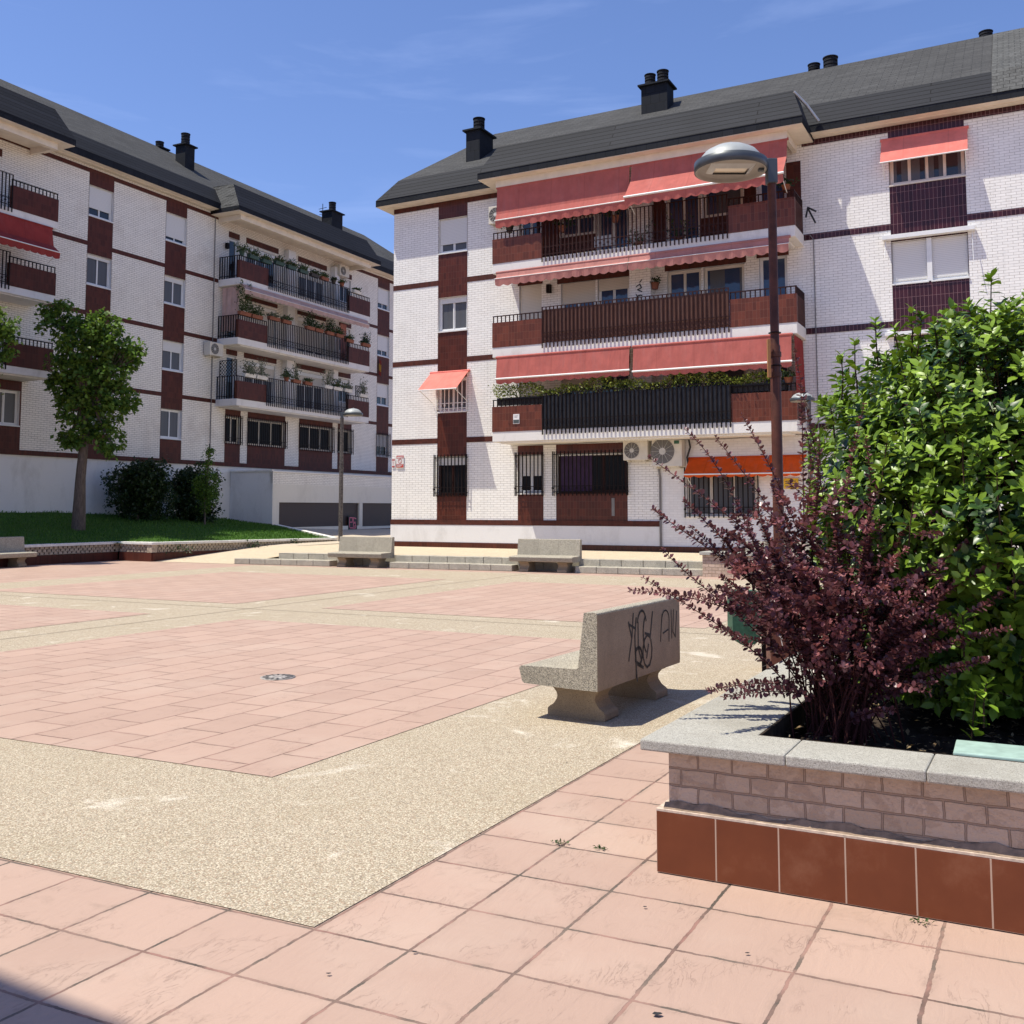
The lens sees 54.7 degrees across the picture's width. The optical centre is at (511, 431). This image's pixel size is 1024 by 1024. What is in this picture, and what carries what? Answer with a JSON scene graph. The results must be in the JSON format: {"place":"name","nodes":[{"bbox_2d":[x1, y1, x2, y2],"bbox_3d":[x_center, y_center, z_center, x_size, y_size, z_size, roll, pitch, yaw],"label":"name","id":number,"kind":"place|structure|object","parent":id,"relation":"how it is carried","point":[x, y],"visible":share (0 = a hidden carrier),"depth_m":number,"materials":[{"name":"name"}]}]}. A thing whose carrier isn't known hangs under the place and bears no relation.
{"place":"outdoors","nodes":[
{"label":"outdoors","id":0,"kind":"place"},
{"bbox_2d":[0,510,328,544],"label":"lawn","id":1,"kind":"structure","parent":0,"point":[19,528],"depth_m":34.12,"materials":[{"name":"green plant"}]},
{"bbox_2d":[0,306,23,394],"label":"broadleaf tree","id":2,"kind":"object","parent":1,"relation":"on","point":[7,333],"visible":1,"depth_m":29.69,"materials":[{"name":"green plant"}]},
{"bbox_2d":[33,298,147,530],"bbox_3d":[-14.379,-0.672,33.572,4.012,8.036,2.419,0,-4,0],"label":"broadleaf tree","id":3,"kind":"object","parent":1,"relation":"on","point":[80,379],"visible":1,"depth_m":33.46,"materials":[{"name":"green plant"}]},
{"bbox_2d":[99,455,178,521],"bbox_3d":[-14.361,2.270,38.178,2.994,2.810,2.524,0,-4,0],"label":"dark shrub","id":4,"kind":"object","parent":1,"relation":"on","point":[141,488],"visible":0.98,"depth_m":37.82,"materials":[{"name":"green plant"}]},
{"bbox_2d":[163,456,225,523],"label":"dark shrub","id":5,"kind":"object","parent":1,"relation":"on","point":[185,506],"visible":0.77,"depth_m":40.29,"materials":[{"name":"green plant"}]},
{"bbox_2d":[190,444,222,524],"bbox_3d":[-12.203,2.110,39.456,1.425,3.248,0.958,0,-4,0],"label":"young tree","id":6,"kind":"object","parent":1,"relation":"on","point":[206,488],"visible":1,"depth_m":39.36,"materials":[{"name":"green plant"}]},
{"bbox_2d":[276,528,389,545],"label":"street","id":7,"kind":"structure","parent":0,"point":[366,532],"depth_m":45.42,"materials":[{"name":"concrete"}]},
{"bbox_2d":[338,408,362,540],"bbox_3d":[-6.302,1.695,38.998,0.803,5.321,0.769,-4,-6,42],"label":"street lamp","id":8,"kind":"object","parent":7,"relation":"on","point":[352,412],"visible":0.98,"depth_m":38.91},
{"bbox_2d":[0,565,828,926],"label":"gravel paving","id":9,"kind":"structure","parent":0,"point":[318,843],"depth_m":6.00,"materials":[{"name":"gravel"}]},
{"bbox_2d":[6,574,721,638],"bbox_3d":[-3.750,2.931,16.468,13.597,0.001,12.965,2,-5,-20],"label":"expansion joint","id":10,"kind":"object","parent":9,"relation":"on","point":[301,611],"visible":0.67,"depth_m":15.55,"materials":[{"name":"concrete"}]},
{"bbox_2d":[519,596,679,721],"bbox_3d":[0.788,1.879,8.400,0.695,0.858,1.687,-3,-5,31],"label":"stone bench","id":11,"kind":"object","parent":9,"relation":"on","point":[632,650],"visible":1,"depth_m":7.88,"materials":[{"name":"grey stone"}]},
{"bbox_2d":[694,142,798,667],"bbox_3d":[2.444,-0.333,10.407,0.975,5.581,0.770,0,-4,0],"label":"street lamp","id":12,"kind":"object","parent":9,"relation":"on","point":[730,162],"visible":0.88,"depth_m":10.41,"materials":[{"name":"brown metal"}]},
{"bbox_2d":[252,544,701,560],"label":"terrace","id":13,"kind":"structure","parent":0,"point":[490,552],"depth_m":29.84,"materials":[{"name":"concrete"}]},
{"bbox_2d":[790,393,814,536],"bbox_3d":[7.863,1.146,26.652,0.660,4.497,0.658,-3,-5,35],"label":"street lamp","id":14,"kind":"object","parent":13,"relation":"on","point":[795,398],"visible":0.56,"depth_m":26.47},
{"bbox_2d":[0,543,1023,1023],"bbox_3d":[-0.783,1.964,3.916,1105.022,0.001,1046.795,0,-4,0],"label":"ground","id":15,"kind":"structure","parent":0,"point":[522,917],"depth_m":3.74,"materials":[{"name":"tile"}]},
{"bbox_2d":[0,536,36,566],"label":"stone bench","id":16,"kind":"object","parent":15,"relation":"on","point":[14,552],"visible":1,"depth_m":28.16,"materials":[{"name":"stone"}]},
{"bbox_2d":[0,538,336,566],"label":"retaining wall","id":17,"kind":"structure","parent":15,"relation":"on","point":[56,553],"depth_m":31.26,"materials":[{"name":"brick"}]},
{"bbox_2d":[276,524,337,543],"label":"lawn kerb","id":18,"kind":"structure","parent":17,"relation":"on","point":[316,534],"depth_m":40.70,"materials":[{"name":"paint"}]},
{"bbox_2d":[0,79,393,518],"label":"apartment building","id":19,"kind":"structure","parent":15,"relation":"on","point":[95,215],"depth_m":42.81,"materials":[{"name":"white brick"}]},
{"bbox_2d":[0,390,19,426],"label":"window","id":20,"kind":"structure","parent":19,"relation":"in","point":[9,400],"depth_m":35.24,"materials":[{"name":"white metal"}]},
{"bbox_2d":[86,254,111,289],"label":"window","id":21,"kind":"structure","parent":19,"relation":"in","point":[98,268],"depth_m":38.95,"materials":[{"name":"glass"}]},
{"bbox_2d":[88,186,113,223],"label":"window","id":22,"kind":"structure","parent":19,"relation":"in","point":[100,201],"depth_m":39.13,"materials":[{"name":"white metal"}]},
{"bbox_2d":[160,409,181,439],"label":"window","id":23,"kind":"structure","parent":19,"relation":"in","point":[170,419],"depth_m":42.09,"materials":[{"name":"white metal"}]},
{"bbox_2d":[162,340,183,372],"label":"window","id":24,"kind":"structure","parent":19,"relation":"in","point":[172,351],"depth_m":42.30,"materials":[{"name":"white metal"}]},
{"bbox_2d":[163,276,185,308],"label":"window","id":25,"kind":"structure","parent":19,"relation":"in","point":[173,287],"depth_m":42.52,"materials":[{"name":"white metal"}]},
{"bbox_2d":[165,213,186,246],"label":"window","id":26,"kind":"structure","parent":19,"relation":"in","point":[175,226],"depth_m":42.69,"materials":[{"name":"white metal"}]},
{"bbox_2d":[219,359,236,375],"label":"trellis","id":27,"kind":"object","parent":19,"relation":"attached to","point":[228,367],"visible":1,"depth_m":44.27,"materials":[{"name":"metal"}]},
{"bbox_2d":[226,356,233,398],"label":"window","id":28,"kind":"structure","parent":19,"relation":"in","point":[231,358],"depth_m":45.52,"materials":[{"name":"white metal"}]},
{"bbox_2d":[226,417,237,443],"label":"window","id":29,"kind":"structure","parent":19,"relation":"in","point":[233,420],"depth_m":45.54,"materials":[{"name":"black"}]},
{"bbox_2d":[228,238,236,278],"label":"window","id":30,"kind":"structure","parent":19,"relation":"in","point":[232,251],"depth_m":45.95,"materials":[{"name":"glass"}]},
{"bbox_2d":[233,242,249,255],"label":"potted plant","id":31,"kind":"object","parent":19,"relation":"on","point":[241,250],"visible":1,"depth_m":44.43,"materials":[{"name":"green plant"}]},
{"bbox_2d":[234,279,253,316],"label":"potted plant","id":32,"kind":"object","parent":19,"relation":"on","point":[244,308],"visible":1,"depth_m":44.45,"materials":[{"name":"green plant"}]},
{"bbox_2d":[240,360,257,377],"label":"potted plant","id":33,"kind":"object","parent":19,"relation":"on","point":[248,373],"visible":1,"depth_m":44.61,"materials":[{"name":"green plant"}]},
{"bbox_2d":[245,248,261,260],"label":"potted plant","id":34,"kind":"object","parent":19,"relation":"on","point":[255,256],"visible":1,"depth_m":45.12,"materials":[{"name":"green plant"}]},
{"bbox_2d":[250,302,264,319],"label":"potted plant","id":35,"kind":"object","parent":19,"relation":"on","point":[256,314],"visible":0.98,"depth_m":45.18,"materials":[{"name":"green plant"}]},
{"bbox_2d":[244,361,273,402],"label":"window","id":36,"kind":"structure","parent":19,"relation":"in","point":[269,370],"depth_m":47.75,"materials":[{"name":"white metal"}]},
{"bbox_2d":[245,304,274,344],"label":"window","id":37,"kind":"structure","parent":19,"relation":"in","point":[266,311],"depth_m":47.84,"materials":[{"name":"white metal"}]},
{"bbox_2d":[247,247,275,287],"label":"window","id":38,"kind":"structure","parent":19,"relation":"in","point":[252,249],"depth_m":48.06,"materials":[{"name":"white metal"}]},
{"bbox_2d":[255,358,269,379],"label":"potted plant","id":39,"kind":"object","parent":19,"relation":"on","point":[261,377],"visible":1,"depth_m":45.38,"materials":[{"name":"green plant"}]},
{"bbox_2d":[248,420,282,447],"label":"window","id":40,"kind":"structure","parent":19,"relation":"in","point":[267,427],"depth_m":47.62,"materials":[{"name":"black"}]},
{"bbox_2d":[285,258,298,270],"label":"potted plant","id":41,"kind":"object","parent":19,"relation":"on","point":[292,264],"visible":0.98,"depth_m":47.57,"materials":[{"name":"green plant"}]},
{"bbox_2d":[290,361,301,383],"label":"potted plant","id":42,"kind":"object","parent":19,"relation":"on","point":[296,379],"visible":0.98,"depth_m":47.64,"materials":[{"name":"green plant"}]},
{"bbox_2d":[301,308,317,330],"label":"potted plant","id":43,"kind":"object","parent":19,"relation":"on","point":[309,324],"visible":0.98,"depth_m":48.68,"materials":[{"name":"green plant"}]},
{"bbox_2d":[297,371,322,409],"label":"window","id":44,"kind":"structure","parent":19,"relation":"in","point":[317,381],"depth_m":50.82,"materials":[{"name":"white metal"}]},
{"bbox_2d":[298,317,323,355],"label":"window","id":45,"kind":"structure","parent":19,"relation":"in","point":[300,320],"depth_m":50.69,"materials":[{"name":"white metal"}]},
{"bbox_2d":[299,266,324,301],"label":"window","id":46,"kind":"structure","parent":19,"relation":"in","point":[299,266],"depth_m":51.15,"materials":[{"name":"glass"}]},
{"bbox_2d":[300,426,330,451],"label":"window","id":47,"kind":"structure","parent":19,"relation":"in","point":[305,427],"depth_m":50.95,"materials":[{"name":"black"}]},
{"bbox_2d":[323,319,336,335],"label":"potted plant","id":48,"kind":"object","parent":19,"relation":"on","point":[329,332],"visible":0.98,"depth_m":50.11,"materials":[{"name":"green plant"}]},
{"bbox_2d":[359,331,371,347],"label":"potted plant","id":49,"kind":"object","parent":19,"relation":"on","point":[364,341],"visible":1,"depth_m":52.95,"materials":[{"name":"green plant"}]},
{"bbox_2d":[376,435,388,457],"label":"window","id":50,"kind":"structure","parent":19,"relation":"in","point":[377,446],"depth_m":56.33,"materials":[{"name":"white metal"}]},
{"bbox_2d":[377,383,388,406],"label":"window","id":51,"kind":"structure","parent":19,"relation":"in","point":[381,388],"depth_m":56.65,"materials":[{"name":"white metal"}]},
{"bbox_2d":[377,335,389,358],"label":"window","id":52,"kind":"structure","parent":19,"relation":"in","point":[382,342],"depth_m":56.84,"materials":[{"name":"white metal"}]},
{"bbox_2d":[378,288,389,311],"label":"window","id":53,"kind":"structure","parent":19,"relation":"in","point":[382,294],"depth_m":57.08,"materials":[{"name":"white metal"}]},
{"bbox_2d":[117,545,329,563],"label":"ramp","id":54,"kind":"structure","parent":15,"relation":"on","point":[226,557],"depth_m":32.17,"materials":[{"name":"concrete"}]},
{"bbox_2d":[234,552,338,565],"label":"stone steps","id":55,"kind":"structure","parent":15,"relation":"on","point":[310,559],"depth_m":29.03,"materials":[{"name":"stone"}]},
{"bbox_2d":[229,470,391,529],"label":"garage block","id":56,"kind":"structure","parent":15,"relation":"on","point":[298,499],"depth_m":46.25,"materials":[{"name":"paint"}]},
{"bbox_2d":[279,502,357,526],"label":"garage door","id":57,"kind":"structure","parent":56,"relation":"in","point":[291,514],"depth_m":46.66,"materials":[{"name":"metal"}]},
{"bbox_2d":[348,516,356,528],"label":"graffiti","id":58,"kind":"object","parent":56,"relation":"attached to","point":[352,522],"visible":1,"depth_m":49.23,"materials":[{"name":"pink paint"}]},
{"bbox_2d":[362,503,391,525],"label":"garage door","id":59,"kind":"structure","parent":56,"relation":"in","point":[374,514],"depth_m":51.38,"materials":[{"name":"metal"}]},
{"bbox_2d":[328,536,394,567],"bbox_3d":[-4.288,3.421,28.106,1.776,0.845,0.713,-2,-5,25],"label":"stone bench","id":60,"kind":"object","parent":15,"relation":"on","point":[377,551],"visible":1,"depth_m":28.12,"materials":[{"name":"stone"}]},
{"bbox_2d":[0,572,757,776],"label":"paver panels","id":61,"kind":"object","parent":15,"relation":"on","point":[203,695],"visible":0.86,"depth_m":10.09,"materials":[{"name":"tile"}]},
{"bbox_2d":[260,674,295,679],"bbox_3d":[-2.289,2.400,9.677,0.340,0.010,0.340,2,-5,-25],"label":"drain grate","id":62,"kind":"object","parent":61,"relation":"on","point":[278,677],"visible":1,"depth_m":9.64,"materials":[{"name":"metal"}]},
{"bbox_2d":[390,555,519,570],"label":"stone steps","id":63,"kind":"structure","parent":15,"relation":"on","point":[487,563],"depth_m":27.02,"materials":[{"name":"stone"}]},
{"bbox_2d":[353,555,578,570],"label":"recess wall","id":64,"kind":"structure","parent":15,"relation":"on","point":[548,566],"depth_m":26.54,"materials":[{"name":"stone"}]},
{"bbox_2d":[509,539,581,572],"bbox_3d":[0.873,3.253,25.938,1.776,0.845,0.713,-2,-5,25],"label":"stone bench","id":65,"kind":"object","parent":15,"relation":"on","point":[565,554],"visible":1,"depth_m":25.97,"materials":[{"name":"stone"}]},
{"bbox_2d":[575,558,702,575],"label":"stone steps","id":66,"kind":"structure","parent":15,"relation":"on","point":[630,566],"depth_m":25.05,"materials":[{"name":"stone"}]},
{"bbox_2d":[376,28,1023,552],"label":"apartment building","id":67,"kind":"structure","parent":15,"relation":"on","point":[906,168],"depth_m":30.04,"materials":[{"name":"white brick"}]},
{"bbox_2d":[396,455,403,467],"bbox_3d":[-3.952,1.063,34.941,0.310,0.430,0.021,-2,-5,28],"label":"notice sign","id":68,"kind":"object","parent":67,"relation":"attached to","point":[399,461],"visible":1,"depth_m":34.93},
{"bbox_2d":[436,456,464,496],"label":"window","id":69,"kind":"structure","parent":67,"relation":"in","point":[442,459],"depth_m":34.06,"materials":[{"name":"black glass"}]},
{"bbox_2d":[437,296,466,332],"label":"window","id":70,"kind":"structure","parent":67,"relation":"in","point":[453,311],"depth_m":34.48,"materials":[{"name":"white metal"}]},
{"bbox_2d":[437,377,466,412],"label":"window","id":71,"kind":"structure","parent":67,"relation":"in","point":[464,379],"depth_m":34.23,"materials":[{"name":"white metal"}]},
{"bbox_2d":[438,217,467,254],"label":"window","id":72,"kind":"structure","parent":67,"relation":"in","point":[453,232],"depth_m":34.68,"materials":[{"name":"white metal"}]},
{"bbox_2d":[517,455,542,493],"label":"window","id":73,"kind":"structure","parent":67,"relation":"in","point":[539,456],"depth_m":32.66,"materials":[{"name":"white metal"}]},
{"bbox_2d":[521,221,540,234],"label":"window","id":74,"kind":"structure","parent":67,"relation":"in","point":[529,225],"depth_m":33.30,"materials":[{"name":"glass"}]},
{"bbox_2d":[521,381,541,404],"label":"window","id":75,"kind":"structure","parent":67,"relation":"in","point":[538,382],"depth_m":32.84,"materials":[{"name":"white metal"}]},
{"bbox_2d":[521,284,541,319],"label":"window","id":76,"kind":"structure","parent":67,"relation":"in","point":[531,295],"depth_m":33.07,"materials":[{"name":"white metal"}]},
{"bbox_2d":[562,213,594,237],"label":"window","id":77,"kind":"structure","parent":67,"relation":"in","point":[574,219],"depth_m":32.47,"materials":[{"name":"glass"}]},
{"bbox_2d":[562,280,595,307],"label":"window","id":78,"kind":"structure","parent":67,"relation":"in","point":[577,292],"depth_m":32.28,"materials":[{"name":"white metal"}]},
{"bbox_2d":[563,377,595,393],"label":"window","id":79,"kind":"structure","parent":67,"relation":"in","point":[574,381],"depth_m":32.06,"materials":[{"name":"white metal"}]},
{"bbox_2d":[557,453,625,493],"bbox_3d":[2.549,1.346,31.594,2.440,1.295,0.205,-2,-5,28],"label":"window","id":80,"kind":"structure","parent":67,"relation":"in","point":[607,454],"depth_m":31.42,"materials":[{"name":"black glass"}]},
{"bbox_2d":[598,208,627,249],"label":"window","id":81,"kind":"structure","parent":67,"relation":"in","point":[626,229],"depth_m":31.85,"materials":[{"name":"brown metal"}]},
{"bbox_2d":[599,276,628,338],"bbox_3d":[3.285,-3.850,31.682,1.060,2.140,0.082,-2,-5,28],"label":"window","id":82,"kind":"structure","parent":67,"relation":"in","point":[612,288],"depth_m":31.71,"materials":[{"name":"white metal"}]},
{"bbox_2d":[599,364,629,426],"bbox_3d":[3.285,-1.059,31.464,1.060,2.140,0.082,-2,-5,28],"label":"window","id":83,"kind":"structure","parent":67,"relation":"in","point":[619,377],"depth_m":31.47,"materials":[{"name":"brown metal"}]},
{"bbox_2d":[488,366,788,405],"bbox_3d":[3.547,-1.417,29.974,9.408,0.844,0.980,-2,-5,28],"label":"hedge planter","id":84,"kind":"object","parent":67,"relation":"attached to","point":[645,384],"visible":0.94,"depth_m":29.88,"materials":[{"name":"green plant"}]},
{"bbox_2d":[666,212,694,239],"bbox_3d":[5.027,-6.175,29.961,1.008,0.968,0.706,-2,-5,28],"label":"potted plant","id":85,"kind":"object","parent":67,"relation":"on","point":[676,235],"visible":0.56,"depth_m":29.92,"materials":[{"name":"green plant"}]},
{"bbox_2d":[667,195,699,240],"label":"window","id":86,"kind":"structure","parent":67,"relation":"in","point":[690,197],"depth_m":30.82,"materials":[{"name":"black glass"}]},
{"bbox_2d":[668,269,700,331],"bbox_3d":[5.365,-3.925,30.598,1.070,2.120,0.070,-2,-5,28],"label":"window","id":87,"kind":"structure","parent":67,"relation":"in","point":[687,280],"depth_m":30.66,"materials":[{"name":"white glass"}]},
{"bbox_2d":[669,372,702,423],"bbox_3d":[5.365,-1.133,30.381,1.070,2.120,0.070,-2,-5,28],"label":"window","id":88,"kind":"structure","parent":67,"relation":"in","point":[680,378],"depth_m":30.41,"materials":[{"name":"brown glass"}]},
{"bbox_2d":[686,475,757,517],"bbox_3d":[6.280,1.842,29.591,2.190,1.455,0.205,-2,-5,28],"label":"window","id":89,"kind":"structure","parent":67,"relation":"in","point":[734,477],"depth_m":29.67,"materials":[{"name":"grey glass"}]},
{"bbox_2d":[703,188,742,217],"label":"window","id":90,"kind":"structure","parent":67,"relation":"in","point":[731,193],"depth_m":30.29,"materials":[{"name":"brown glass"}]},
{"bbox_2d":[704,264,744,299],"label":"window","id":91,"kind":"structure","parent":67,"relation":"in","point":[731,276],"depth_m":30.05,"materials":[{"name":"white glass"}]},
{"bbox_2d":[706,369,745,393],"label":"window","id":92,"kind":"structure","parent":67,"relation":"in","point":[739,372],"depth_m":29.79,"materials":[{"name":"black glass"}]},
{"bbox_2d":[758,166,785,200],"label":"window","id":93,"kind":"structure","parent":67,"relation":"in","point":[763,188],"depth_m":29.67,"materials":[{"name":"glass"}]},
{"bbox_2d":[760,255,787,295],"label":"window","id":94,"kind":"structure","parent":67,"relation":"in","point":[782,260],"depth_m":29.35,"materials":[{"name":"white metal"}]},
{"bbox_2d":[776,175,799,192],"bbox_3d":[7.781,-7.054,28.207,0.567,0.508,0.631,3,-5,-35],"label":"potted plant","id":95,"kind":"object","parent":67,"relation":"on","point":[788,184],"visible":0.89,"depth_m":28.10,"materials":[{"name":"green plant"}]},
{"bbox_2d":[782,368,795,384],"bbox_3d":[7.740,-1.563,27.720,0.502,0.484,0.530,-1,-4,8],"label":"potted plant","id":96,"kind":"object","parent":67,"relation":"on","point":[788,379],"visible":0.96,"depth_m":27.68,"materials":[{"name":"green plant"}]},
{"bbox_2d":[892,239,928,285],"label":"window","id":97,"kind":"structure","parent":67,"relation":"in","point":[910,257],"depth_m":27.59,"materials":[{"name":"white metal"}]},
{"bbox_2d":[889,151,965,186],"bbox_3d":[11.536,-7.520,27.553,1.980,1.205,0.205,-2,-5,28],"label":"window","id":98,"kind":"structure","parent":67,"relation":"in","point":[949,165],"depth_m":27.57,"materials":[{"name":"white glass"}]},
{"bbox_2d":[931,235,969,281],"bbox_3d":[11.988,-4.736,27.098,0.960,1.225,0.205,-2,-5,28],"label":"window","id":99,"kind":"structure","parent":67,"relation":"in","point":[949,254],"depth_m":27.11,"materials":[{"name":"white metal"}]},
{"bbox_2d":[727,590,766,671],"bbox_3d":[2.219,1.877,9.282,0.347,1.000,0.220,0,-4,0],"label":"litter bin","id":100,"kind":"object","parent":15,"relation":"on","point":[734,623],"visible":0.19,"depth_m":9.18,"materials":[{"name":"metal"}]},
{"bbox_2d":[699,551,818,578],"bbox_3d":[6.116,3.203,23.725,3.120,0.600,0.720,-2,-5,28],"label":"planter","id":101,"kind":"object","parent":15,"relation":"on","point":[712,568],"visible":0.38,"depth_m":24.02,"materials":[{"name":"brick"}]},
{"bbox_2d":[640,645,1023,933],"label":"planter","id":102,"kind":"object","parent":15,"relation":"on","point":[758,798],"visible":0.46,"depth_m":4.23,"materials":[{"name":"tile"}]},
{"bbox_2d":[627,348,1023,747],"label":"barberry shrub","id":103,"kind":"object","parent":102,"relation":"on","point":[888,654],"visible":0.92,"depth_m":4.90,"materials":[{"name":"purple plant"}]},
{"bbox_2d":[788,699,1023,754],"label":"leaf litter","id":104,"kind":"object","parent":102,"relation":"on","point":[933,744],"visible":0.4,"depth_m":5.00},
{"bbox_2d":[800,267,1023,741],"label":"evergreen shrub","id":105,"kind":"object","parent":102,"relation":"on","point":[911,474],"visible":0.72,"depth_m":5.02,"materials":[{"name":"green plant"}]},
{"bbox_2d":[953,740,1023,761],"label":"painted slab","id":106,"kind":"structure","parent":102,"relation":"on","point":[989,750],"depth_m":4.28,"materials":[{"name":"teal paint"}]},
{"bbox_2d":[0,0,1023,253],"label":"sky","id":107,"kind":"structure","parent":0,"point":[307,105],"materials":[{"name":"blue"}]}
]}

